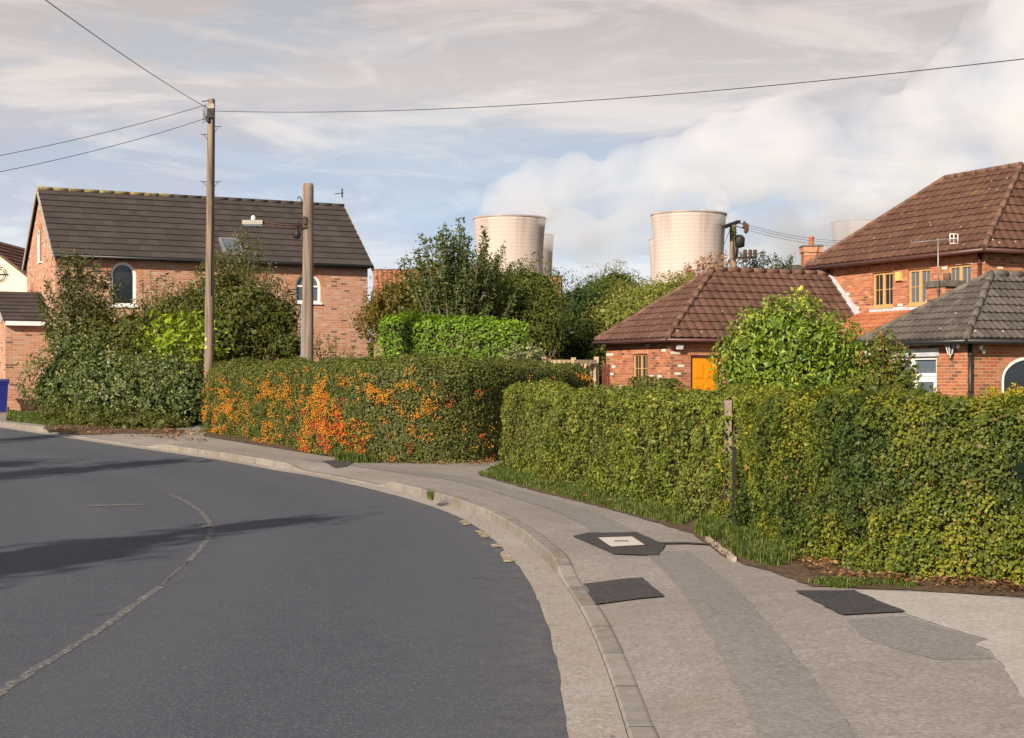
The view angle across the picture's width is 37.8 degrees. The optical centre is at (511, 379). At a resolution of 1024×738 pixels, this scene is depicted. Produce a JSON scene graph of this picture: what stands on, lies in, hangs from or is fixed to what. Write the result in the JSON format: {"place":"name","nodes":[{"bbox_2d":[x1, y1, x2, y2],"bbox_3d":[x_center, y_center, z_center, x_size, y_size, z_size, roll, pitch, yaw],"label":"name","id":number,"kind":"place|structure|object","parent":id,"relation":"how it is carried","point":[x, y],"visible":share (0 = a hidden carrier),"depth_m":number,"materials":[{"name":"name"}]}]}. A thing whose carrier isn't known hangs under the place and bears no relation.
{"place":"outdoors","nodes":[
{"label":"outdoors","id":0,"kind":"place"},
{"bbox_2d":[43,410,501,462],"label":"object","id":1,"kind":"structure","parent":0,"point":[497,461],"depth_m":27.41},
{"bbox_2d":[72,291,202,378],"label":"dark shrub","id":2,"kind":"object","parent":1,"relation":"on","point":[129,327],"visible":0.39,"depth_m":40.98,"materials":[{"name":"green plant"}]},
{"bbox_2d":[136,308,241,382],"bbox_3d":[-8.440,-0.349,39.244,2.988,3.054,2.124,0,0,40],"label":"bright shrub","id":3,"kind":"object","parent":1,"relation":"on","point":[168,331],"visible":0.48,"depth_m":38.84,"materials":[{"name":"green plant"}]},
{"bbox_2d":[201,98,220,423],"bbox_3d":[-7.572,-2.927,37.552,0.474,8.238,0.289,0,0,27],"label":"telegraph pole","id":4,"kind":"object","parent":1,"relation":"on","point":[209,280],"visible":0.96,"depth_m":37.51,"materials":[{"name":"wood"}]},
{"bbox_2d":[0,105,204,155],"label":"overhead wire","id":5,"kind":"object","parent":4,"relation":"attached to","point":[100,133],"visible":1,"depth_m":34.41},
{"bbox_2d":[0,118,205,171],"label":"overhead wire","id":6,"kind":"object","parent":4,"relation":"attached to","point":[99,149],"visible":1,"depth_m":33.98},
{"bbox_2d":[46,0,206,107],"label":"overhead wire","id":7,"kind":"object","parent":4,"relation":"attached to","point":[118,51],"visible":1,"depth_m":26.24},
{"bbox_2d":[222,58,1023,111],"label":"overhead wire","id":8,"kind":"object","parent":4,"relation":"attached to","point":[682,93],"visible":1,"depth_m":24.92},
{"bbox_2d":[118,249,321,373],"bbox_3d":[-7.752,-1.236,40.735,4.146,4.744,6.929,0,0,-35],"label":"loose shrub","id":9,"kind":"object","parent":1,"relation":"on","point":[264,330],"visible":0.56,"depth_m":39.63,"materials":[{"name":"green plant"}]},
{"bbox_2d":[181,218,289,361],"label":"loose shrub","id":10,"kind":"object","parent":1,"relation":"on","point":[245,256],"visible":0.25,"depth_m":40.70,"materials":[{"name":"green plant"}]},
{"bbox_2d":[242,183,313,360],"bbox_3d":[-5.546,-1.700,35.470,1.676,5.932,0.309,0,0,-10],"label":"street lamp","id":11,"kind":"object","parent":1,"relation":"on","point":[307,228],"visible":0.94,"depth_m":35.48,"materials":[{"name":"metal"}]},
{"bbox_2d":[314,334,358,361],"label":"straggly shrub","id":12,"kind":"object","parent":1,"relation":"on","point":[329,348],"visible":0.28,"depth_m":40.48,"materials":[{"name":"green plant"}]},
{"bbox_2d":[1014,461,1023,502],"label":"wheelie bin","id":13,"kind":"object","parent":1,"relation":"on","point":[1019,468],"visible":1,"depth_m":10.63,"materials":[{"name":"green plastic"}]},
{"bbox_2d":[0,428,568,737],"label":"road","id":14,"kind":"structure","parent":0,"point":[287,605],"depth_m":10.42,"materials":[{"name":"asphalt"}]},
{"bbox_2d":[0,671,34,697],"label":"lane line","id":15,"kind":"object","parent":14,"relation":"on","point":[5,688],"visible":1,"depth_m":7.92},
{"bbox_2d":[27,587,163,670],"bbox_3d":[-2.661,1.598,9.887,0.097,0.001,3.345,0,0,-1],"label":"lane line","id":16,"kind":"object","parent":14,"relation":"on","point":[97,630],"visible":1,"depth_m":9.50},
{"bbox_2d":[90,504,145,505],"bbox_3d":[-5.010,1.595,19.045,0.729,0.001,0.238,0,0,-16],"label":"worn mark","id":17,"kind":"object","parent":14,"relation":"on","point":[117,504],"visible":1,"depth_m":19.12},
{"bbox_2d":[159,561,189,586],"bbox_3d":[-2.795,1.599,12.416,0.045,0.001,1.722,0,0,-4],"label":"road joint","id":18,"kind":"object","parent":14,"relation":"on","point":[173,573],"visible":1,"depth_m":12.34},
{"bbox_2d":[168,494,213,560],"bbox_3d":[-3.650,1.598,17.106,0.409,0.001,8.058,0,0,-14],"label":"lane line","id":19,"kind":"object","parent":14,"relation":"on","point":[210,530],"visible":1,"depth_m":15.85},
{"bbox_2d":[0,426,627,737],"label":"road channel","id":20,"kind":"object","parent":14,"relation":"on","point":[590,703],"visible":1,"depth_m":9.40,"materials":[{"name":"concrete"}]},
{"bbox_2d":[0,421,658,737],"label":"kerb","id":21,"kind":"structure","parent":14,"relation":"on","point":[636,718],"depth_m":12.43,"materials":[{"name":"concrete"}]},
{"bbox_2d":[426,489,437,499],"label":"weed","id":22,"kind":"object","parent":14,"relation":"on","point":[430,495],"visible":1,"depth_m":18.81,"materials":[{"name":"green plant"}]},
{"bbox_2d":[476,530,490,537],"bbox_3d":[-0.294,1.593,15.457,0.117,0.001,0.820,0,0,-8],"label":"yellow mark","id":23,"kind":"object","parent":14,"relation":"on","point":[483,533],"visible":1,"depth_m":15.49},
{"bbox_2d":[500,551,514,561],"bbox_3d":[-0.052,1.593,13.499,0.102,0.001,0.882,0,0,-4],"label":"yellow mark","id":24,"kind":"object","parent":14,"relation":"on","point":[506,556],"visible":1,"depth_m":13.40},
{"bbox_2d":[0,411,1023,737],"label":"footway","id":25,"kind":"structure","parent":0,"point":[690,689],"depth_m":8.56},
{"bbox_2d":[0,379,9,410],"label":"wheelie bin","id":26,"kind":"object","parent":25,"relation":"on","point":[4,383],"visible":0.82,"depth_m":43.69,"materials":[{"name":"blue plastic"}]},
{"bbox_2d":[32,243,121,362],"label":"buddleia","id":27,"kind":"object","parent":25,"relation":"on","point":[70,313],"visible":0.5,"depth_m":42.43,"materials":[{"name":"green plant"}]},
{"bbox_2d":[11,321,155,417],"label":"ivy bank","id":28,"kind":"structure","parent":25,"relation":"on","point":[70,375],"depth_m":40.13,"materials":[{"name":"green plant"}]},
{"bbox_2d":[25,398,193,429],"bbox_3d":[-10.412,1.084,37.924,5.973,1.227,2.137,0,0,38],"label":"dark shrub","id":29,"kind":"object","parent":25,"relation":"on","point":[71,417],"visible":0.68,"depth_m":37.14,"materials":[{"name":"green plant"}]},
{"bbox_2d":[43,423,184,434],"bbox_3d":[-10.203,1.200,36.374,5.892,0.205,1.982,0,0,34],"label":"soil strip","id":30,"kind":"object","parent":25,"relation":"on","point":[81,430],"visible":0.73,"depth_m":35.71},
{"bbox_2d":[6,409,59,425],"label":"grass","id":31,"kind":"structure","parent":30,"relation":"on","point":[14,415],"depth_m":39.48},
{"bbox_2d":[55,423,206,440],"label":"fallen leaves","id":32,"kind":"object","parent":25,"relation":"on","point":[116,430],"visible":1,"depth_m":35.00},
{"bbox_2d":[113,334,215,427],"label":"ivy bank","id":33,"kind":"structure","parent":25,"relation":"on","point":[174,385],"depth_m":37.56,"materials":[{"name":"green plant"}]},
{"bbox_2d":[203,429,332,456],"bbox_3d":[-4.543,1.334,31.125,2.084,0.283,11.510,0,0,-39],"label":"soil strip","id":34,"kind":"object","parent":25,"relation":"on","point":[231,437],"visible":0.36,"depth_m":32.59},
{"bbox_2d":[199,351,595,463],"bbox_3d":[-3.854,0.493,31.223,9.891,2.077,7.610,0,0,21],"label":"berried hedge","id":35,"kind":"object","parent":34,"relation":"on","point":[430,408],"visible":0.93,"depth_m":27.61,"materials":[{"name":"green plant"}]},
{"bbox_2d":[323,460,353,467],"bbox_3d":[-3.117,1.492,26.592,0.661,0.051,1.600,0,0,0],"label":"tarmac patch","id":36,"kind":"object","parent":25,"relation":"on","point":[335,463],"visible":0.92,"depth_m":26.48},
{"bbox_2d":[332,448,378,462],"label":"grass","id":37,"kind":"structure","parent":25,"relation":"on","point":[347,456],"depth_m":26.88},
{"bbox_2d":[348,459,489,464],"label":"fallen leaves","id":38,"kind":"object","parent":25,"relation":"on","point":[472,462],"visible":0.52,"depth_m":26.52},
{"bbox_2d":[304,458,634,531],"bbox_3d":[-0.826,1.484,21.199,1.474,0.042,14.276,0,0,-20],"label":"trench strip","id":39,"kind":"object","parent":25,"relation":"on","point":[592,520],"visible":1,"depth_m":18.63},
{"bbox_2d":[574,532,664,554],"bbox_3d":[1.009,1.491,13.747,0.730,0.017,1.927,0,0,-8],"label":"trench surround","id":40,"kind":"object","parent":25,"relation":"on","point":[653,547],"visible":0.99,"depth_m":13.62,"materials":[{"name":"asphalt"}]},
{"bbox_2d":[596,536,646,546],"bbox_3d":[1.013,1.492,13.798,0.366,0.015,0.890,0,0,-5],"label":"manhole cover","id":41,"kind":"object","parent":40,"relation":"on","point":[622,541],"visible":1,"depth_m":13.79,"materials":[{"name":"metal"}]},
{"bbox_2d":[584,577,663,603],"bbox_3d":[0.805,1.544,11.008,0.525,0.054,1.052,0,0,0],"label":"tarmac patch","id":42,"kind":"object","parent":25,"relation":"on","point":[617,590],"visible":1,"depth_m":10.96,"materials":[{"name":"asphalt"}]},
{"bbox_2d":[660,542,709,543],"bbox_3d":[1.588,1.498,13.729,0.462,0.001,0.199,0,0,8],"label":"joint seal","id":43,"kind":"object","parent":25,"relation":"on","point":[682,542],"visible":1,"depth_m":13.68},
{"bbox_2d":[481,475,1023,596],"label":"soil strip","id":44,"kind":"object","parent":25,"relation":"on","point":[797,571],"visible":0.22,"depth_m":11.54,"materials":[{"name":"soil"}]},
{"bbox_2d":[497,376,784,517],"bbox_3d":[1.405,0.747,20.521,1.289,1.579,10.452,0,0,-15],"label":"clipped hedge","id":45,"kind":"object","parent":44,"relation":"on","point":[655,446],"visible":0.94,"depth_m":18.97,"materials":[{"name":"green plant"}]},
{"bbox_2d":[552,481,729,556],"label":"fallen leaves","id":46,"kind":"object","parent":44,"relation":"on","point":[662,512],"visible":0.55,"depth_m":16.74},
{"bbox_2d":[705,536,736,561],"bbox_3d":[1.835,1.494,13.208,0.040,0.058,1.576,0,0,-1],"label":"edging stone","id":47,"kind":"object","parent":44,"relation":"on","point":[730,556],"visible":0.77,"depth_m":12.99,"materials":[{"name":"concrete"}]},
{"bbox_2d":[710,445,741,521],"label":"ivy clump","id":48,"kind":"object","parent":44,"relation":"on","point":[720,512],"visible":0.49,"depth_m":15.50,"materials":[{"name":"green plant"}]},
{"bbox_2d":[724,400,731,514],"bbox_3d":[2.258,0.863,15.660,0.070,1.295,0.080,0,0,0],"label":"gate post","id":49,"kind":"object","parent":44,"relation":"on","point":[728,407],"visible":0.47,"depth_m":15.62,"materials":[{"name":"wood"}]},
{"bbox_2d":[731,447,736,526],"bbox_3d":[2.234,1.092,15.050,0.050,0.835,0.050,0,0,0],"label":"metal stake","id":50,"kind":"object","parent":44,"relation":"on","point":[733,477],"visible":0.78,"depth_m":15.03,"materials":[{"name":"black metal"}]},
{"bbox_2d":[691,509,818,565],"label":"grass","id":51,"kind":"structure","parent":44,"relation":"on","point":[750,545],"depth_m":13.24,"materials":[{"name":"plant"}]},
{"bbox_2d":[808,575,920,588],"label":"grass","id":52,"kind":"structure","parent":44,"relation":"on","point":[840,582],"depth_m":10.99,"materials":[{"name":"plant"}]},
{"bbox_2d":[727,379,1023,584],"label":"clipped hedge","id":53,"kind":"object","parent":44,"relation":"on","point":[893,482],"visible":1,"depth_m":11.54,"materials":[{"name":"green plant"}]},
{"bbox_2d":[792,553,1023,591],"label":"fallen leaves","id":54,"kind":"object","parent":44,"relation":"on","point":[1010,584],"visible":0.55,"depth_m":11.14,"materials":[{"name":"plant"}]},
{"bbox_2d":[648,551,858,737],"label":"trench strip","id":55,"kind":"object","parent":25,"relation":"on","point":[782,691],"visible":1,"depth_m":8.02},
{"bbox_2d":[795,590,904,613],"bbox_3d":[2.280,1.500,10.131,0.466,0.001,1.106,0,0,-6],"label":"tarmac patch","id":56,"kind":"object","parent":25,"relation":"on","point":[847,601],"visible":1,"depth_m":10.12,"materials":[{"name":"asphalt"}]},
{"bbox_2d":[848,616,991,659],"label":"worn footway","id":57,"kind":"structure","parent":25,"relation":"on","point":[910,634],"depth_m":8.75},
{"bbox_2d":[0,0,1023,339],"label":"sky","id":58,"kind":"structure","parent":0,"point":[798,159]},
{"bbox_2d":[478,462,699,524],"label":"grass","id":59,"kind":"structure","parent":0,"point":[524,478],"depth_m":19.14,"materials":[{"name":"plant"}]},
{"bbox_2d":[856,590,1023,697],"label":"concrete drive","id":60,"kind":"structure","parent":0,"point":[997,623],"depth_m":9.56,"materials":[{"name":"concrete"}]},
{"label":"garden ground","id":61,"kind":"structure","parent":0,"visible":0},
{"bbox_2d":[22,186,373,383],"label":"brick house","id":62,"kind":"structure","parent":61,"relation":"on","point":[132,238],"depth_m":48.05,"materials":[{"name":"red brick"}]},
{"bbox_2d":[37,224,41,263],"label":"window","id":63,"kind":"structure","parent":62,"relation":"in","point":[39,233],"depth_m":47.30,"materials":[{"name":"white plastic"}]},
{"bbox_2d":[103,260,142,307],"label":"window","id":64,"kind":"structure","parent":62,"relation":"in","point":[123,270],"depth_m":46.02,"materials":[{"name":"white plastic"}]},
{"bbox_2d":[138,270,183,310],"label":"climbing rose","id":65,"kind":"object","parent":62,"relation":"attached to","point":[157,280],"visible":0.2,"depth_m":44.51,"materials":[{"name":"green plant"}]},
{"bbox_2d":[289,267,326,304],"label":"window","id":66,"kind":"structure","parent":62,"relation":"in","point":[316,285],"depth_m":48.78,"materials":[{"name":"white plastic"}]},
{"bbox_2d":[347,260,529,355],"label":"olive shrub","id":67,"kind":"object","parent":61,"relation":"on","point":[393,299],"visible":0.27,"depth_m":45.02,"materials":[{"name":"green plant"}]},
{"bbox_2d":[374,309,531,359],"bbox_3d":[-1.549,-0.341,39.590,4.317,3.083,2.137,0,0,10],"label":"laurel hedge","id":68,"kind":"object","parent":61,"relation":"on","point":[459,337],"visible":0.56,"depth_m":39.02,"materials":[{"name":"green plant"}]},
{"bbox_2d":[394,217,524,325],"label":"ash tree","id":69,"kind":"object","parent":61,"relation":"on","point":[475,298],"visible":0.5,"depth_m":42.60,"materials":[{"name":"green plant"}]},
{"bbox_2d":[470,265,562,317],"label":"leafy tree","id":70,"kind":"object","parent":61,"relation":"on","point":[557,288],"visible":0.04,"depth_m":46.37,"materials":[{"name":"green plant"}]},
{"bbox_2d":[470,252,572,339],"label":"leafy tree","id":71,"kind":"object","parent":61,"relation":"on","point":[536,288],"visible":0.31,"depth_m":45.61,"materials":[{"name":"green plant"}]},
{"bbox_2d":[498,342,546,363],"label":"variegated shrub","id":72,"kind":"object","parent":61,"relation":"on","point":[518,353],"visible":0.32,"depth_m":36.71,"materials":[{"name":"green plant"}]},
{"bbox_2d":[501,295,569,360],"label":"pale shrub","id":73,"kind":"object","parent":61,"relation":"on","point":[543,330],"visible":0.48,"depth_m":43.62,"materials":[{"name":"green plant"}]},
{"bbox_2d":[541,357,598,385],"bbox_3d":[1.490,0.323,37.461,1.857,1.806,0.508,0,0,-38],"label":"timber fence","id":74,"kind":"object","parent":61,"relation":"on","point":[593,367],"visible":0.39,"depth_m":37.72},
{"bbox_2d":[545,266,612,382],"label":"dark evergreen","id":75,"kind":"object","parent":61,"relation":"on","point":[578,295],"visible":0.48,"depth_m":50.54,"materials":[{"name":"green plant"}]},
{"bbox_2d":[580,336,605,386],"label":"tall shrub","id":76,"kind":"object","parent":61,"relation":"on","point":[600,352],"visible":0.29,"depth_m":48.25,"materials":[{"name":"green plant"}]},
{"bbox_2d":[602,364,609,387],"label":"side gate","id":77,"kind":"structure","parent":61,"relation":"on","point":[606,374],"depth_m":41.50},
{"bbox_2d":[571,270,695,347],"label":"pale tree","id":78,"kind":"object","parent":61,"relation":"on","point":[637,299],"visible":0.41,"depth_m":49.79,"materials":[{"name":"green plant"}]},
{"bbox_2d":[627,375,683,391],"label":"hedge","id":79,"kind":"object","parent":61,"relation":"on","point":[663,382],"visible":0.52,"depth_m":33.49,"materials":[{"name":"green plant"}]},
{"bbox_2d":[591,266,854,392],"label":"brick outbuilding","id":80,"kind":"structure","parent":61,"relation":"on","point":[691,314],"depth_m":44.92,"materials":[{"name":"red brick"}]},
{"bbox_2d":[634,354,646,381],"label":"window","id":81,"kind":"structure","parent":80,"relation":"in","point":[640,360],"depth_m":44.69,"materials":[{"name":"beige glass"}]},
{"bbox_2d":[692,358,716,392],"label":"door","id":82,"kind":"structure","parent":80,"relation":"in","point":[701,374],"depth_m":43.55,"materials":[{"name":"wood"}]},
{"bbox_2d":[706,285,876,391],"bbox_3d":[5.541,-0.183,29.543,3.205,3.360,3.019,0,0,35],"label":"glossy shrub","id":83,"kind":"object","parent":61,"relation":"on","point":[779,347],"visible":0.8,"depth_m":28.87,"materials":[{"name":"green plant"}]},
{"bbox_2d":[855,328,922,391],"bbox_3d":[7.383,0.239,29.197,1.313,2.533,1.273,0,0,-11],"label":"young tree","id":84,"kind":"object","parent":61,"relation":"on","point":[885,367],"visible":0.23,"depth_m":29.07,"materials":[{"name":"green plant"}]},
{"bbox_2d":[836,374,943,398],"bbox_3d":[6.806,0.718,27.033,2.247,1.659,1.474,0,0,0],"label":"shrub","id":85,"kind":"object","parent":61,"relation":"on","point":[913,391],"visible":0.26,"depth_m":26.89,"materials":[{"name":"green plant"}]},
{"bbox_2d":[802,162,1023,370],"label":"detached house","id":86,"kind":"structure","parent":61,"relation":"on","point":[881,268],"depth_m":44.59,"materials":[{"name":"red brick"}]},
{"bbox_2d":[870,271,893,308],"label":"window","id":87,"kind":"structure","parent":86,"relation":"in","point":[883,281],"depth_m":45.53,"materials":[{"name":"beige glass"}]},
{"bbox_2d":[905,268,929,306],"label":"window","id":88,"kind":"structure","parent":86,"relation":"in","point":[917,294],"depth_m":44.17,"materials":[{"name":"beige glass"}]},
{"bbox_2d":[949,264,970,281],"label":"window","id":89,"kind":"structure","parent":86,"relation":"in","point":[958,272],"depth_m":42.50,"materials":[{"name":"beige glass"}]},
{"bbox_2d":[856,270,1023,406],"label":"bungalow","id":90,"kind":"object","parent":61,"relation":"on","point":[986,310],"visible":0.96,"depth_m":34.85,"materials":[{"name":"tile"}]},
{"bbox_2d":[914,376,935,391],"bbox_3d":[9.756,0.611,35.315,0.085,1.387,0.767,0,0,-26],"label":"door","id":91,"kind":"structure","parent":90,"relation":"in","point":[927,380],"depth_m":35.22,"materials":[{"name":"white plastic"}]},
{"bbox_2d":[911,234,957,296],"bbox_3d":[10.789,-2.910,38.200,1.203,1.638,0.200,0,0,0],"label":"yagi aerial","id":92,"kind":"object","parent":90,"relation":"attached to","point":[936,240],"visible":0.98,"depth_m":38.19,"materials":[{"name":"metal"}]},
{"bbox_2d":[923,273,965,338],"bbox_3d":[11.153,-0.757,38.600,0.680,3.965,0.840,0,0,-26],"label":"brick chimney stack","id":93,"kind":"object","parent":90,"relation":"on","point":[947,284],"visible":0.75,"depth_m":38.41,"materials":[{"name":"red brick"}]},
{"bbox_2d":[945,338,959,357],"bbox_3d":[10.074,-0.740,34.286,0.244,0.480,0.355,0,0,-26],"label":"wall lantern","id":94,"kind":"object","parent":90,"relation":"attached to","point":[950,348],"depth_m":34.26,"materials":[{"name":"white glass"}]},
{"bbox_2d":[994,348,1023,395],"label":"window","id":95,"kind":"structure","parent":90,"relation":"in","point":[1014,372],"depth_m":34.62,"materials":[{"name":"white plastic"}]},
{"bbox_2d":[985,382,1023,398],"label":"golden plant","id":96,"kind":"object","parent":61,"relation":"on","point":[993,392],"visible":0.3,"depth_m":29.26,"materials":[{"name":"yellow plant"}]},
{"bbox_3d":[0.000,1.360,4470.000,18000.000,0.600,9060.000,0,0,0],"label":"ground","id":97,"kind":"structure","parent":0,"visible":0},
{"bbox_2d":[0,241,26,291],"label":"cream house","id":98,"kind":"structure","parent":97,"relation":"on","point":[13,277],"depth_m":62.00,"materials":[{"name":"paint"}]},
{"bbox_2d":[0,291,51,410],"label":"brick garage","id":99,"kind":"structure","parent":97,"relation":"on","point":[21,337],"depth_m":45.19,"materials":[{"name":"orange brick"}]},
{"bbox_2d":[368,321,373,360],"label":"distant trees","id":100,"kind":"object","parent":97,"relation":"on","point":[370,351],"depth_m":93.21,"materials":[{"name":"green plant"}]},
{"bbox_2d":[373,269,430,357],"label":"cottage","id":101,"kind":"structure","parent":97,"relation":"on","point":[375,280],"depth_m":74.44,"materials":[{"name":"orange brick"}]},
{"bbox_2d":[473,214,545,275],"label":"cooling tower","id":102,"kind":"structure","parent":97,"relation":"on","point":[522,235],"depth_m":1072.58,"materials":[{"name":"concrete"}]},
{"bbox_2d":[543,233,553,275],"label":"cooling tower","id":103,"kind":"structure","parent":97,"relation":"on","point":[548,247],"depth_m":1405.41,"materials":[{"name":"concrete"}]},
{"bbox_2d":[573,259,656,306],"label":"round tree","id":104,"kind":"object","parent":97,"relation":"on","point":[611,279],"visible":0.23,"depth_m":56.27,"materials":[{"name":"green plant"}]},
{"bbox_2d":[648,238,653,284],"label":"cooling tower","id":105,"kind":"structure","parent":97,"relation":"on","point":[651,247],"depth_m":1432.92,"materials":[{"name":"concrete"}]},
{"bbox_2d":[650,210,726,283],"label":"cooling tower","id":106,"kind":"structure","parent":97,"relation":"on","point":[681,238],"depth_m":1028.38,"materials":[{"name":"concrete"}]},
{"bbox_2d":[678,249,738,280],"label":"faded tree","id":107,"kind":"object","parent":97,"relation":"on","point":[702,266],"visible":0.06,"depth_m":54.33,"materials":[{"name":"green plant"}]},
{"bbox_2d":[721,220,756,266],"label":"transformer pole","id":108,"kind":"object","parent":97,"relation":"on","point":[739,241],"visible":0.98,"depth_m":56.92,"materials":[{"name":"wood"}]},
{"bbox_2d":[729,226,737,259],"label":"pole creeper","id":109,"kind":"object","parent":108,"relation":"attached to","point":[733,230],"visible":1,"depth_m":56.77,"materials":[{"name":"green plant"}]},
{"bbox_2d":[738,249,810,269],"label":"grey green tree","id":110,"kind":"object","parent":97,"relation":"on","point":[765,262],"visible":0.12,"depth_m":58.63,"materials":[{"name":"green plant"}]},
{"bbox_2d":[781,236,823,269],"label":"distant house","id":111,"kind":"structure","parent":97,"relation":"on","point":[809,251],"depth_m":61.90,"materials":[{"name":"brick"}]},
{"bbox_2d":[831,219,873,244],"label":"cooling tower","id":112,"kind":"structure","parent":97,"relation":"on","point":[842,229],"depth_m":1361.75,"materials":[{"name":"concrete"}]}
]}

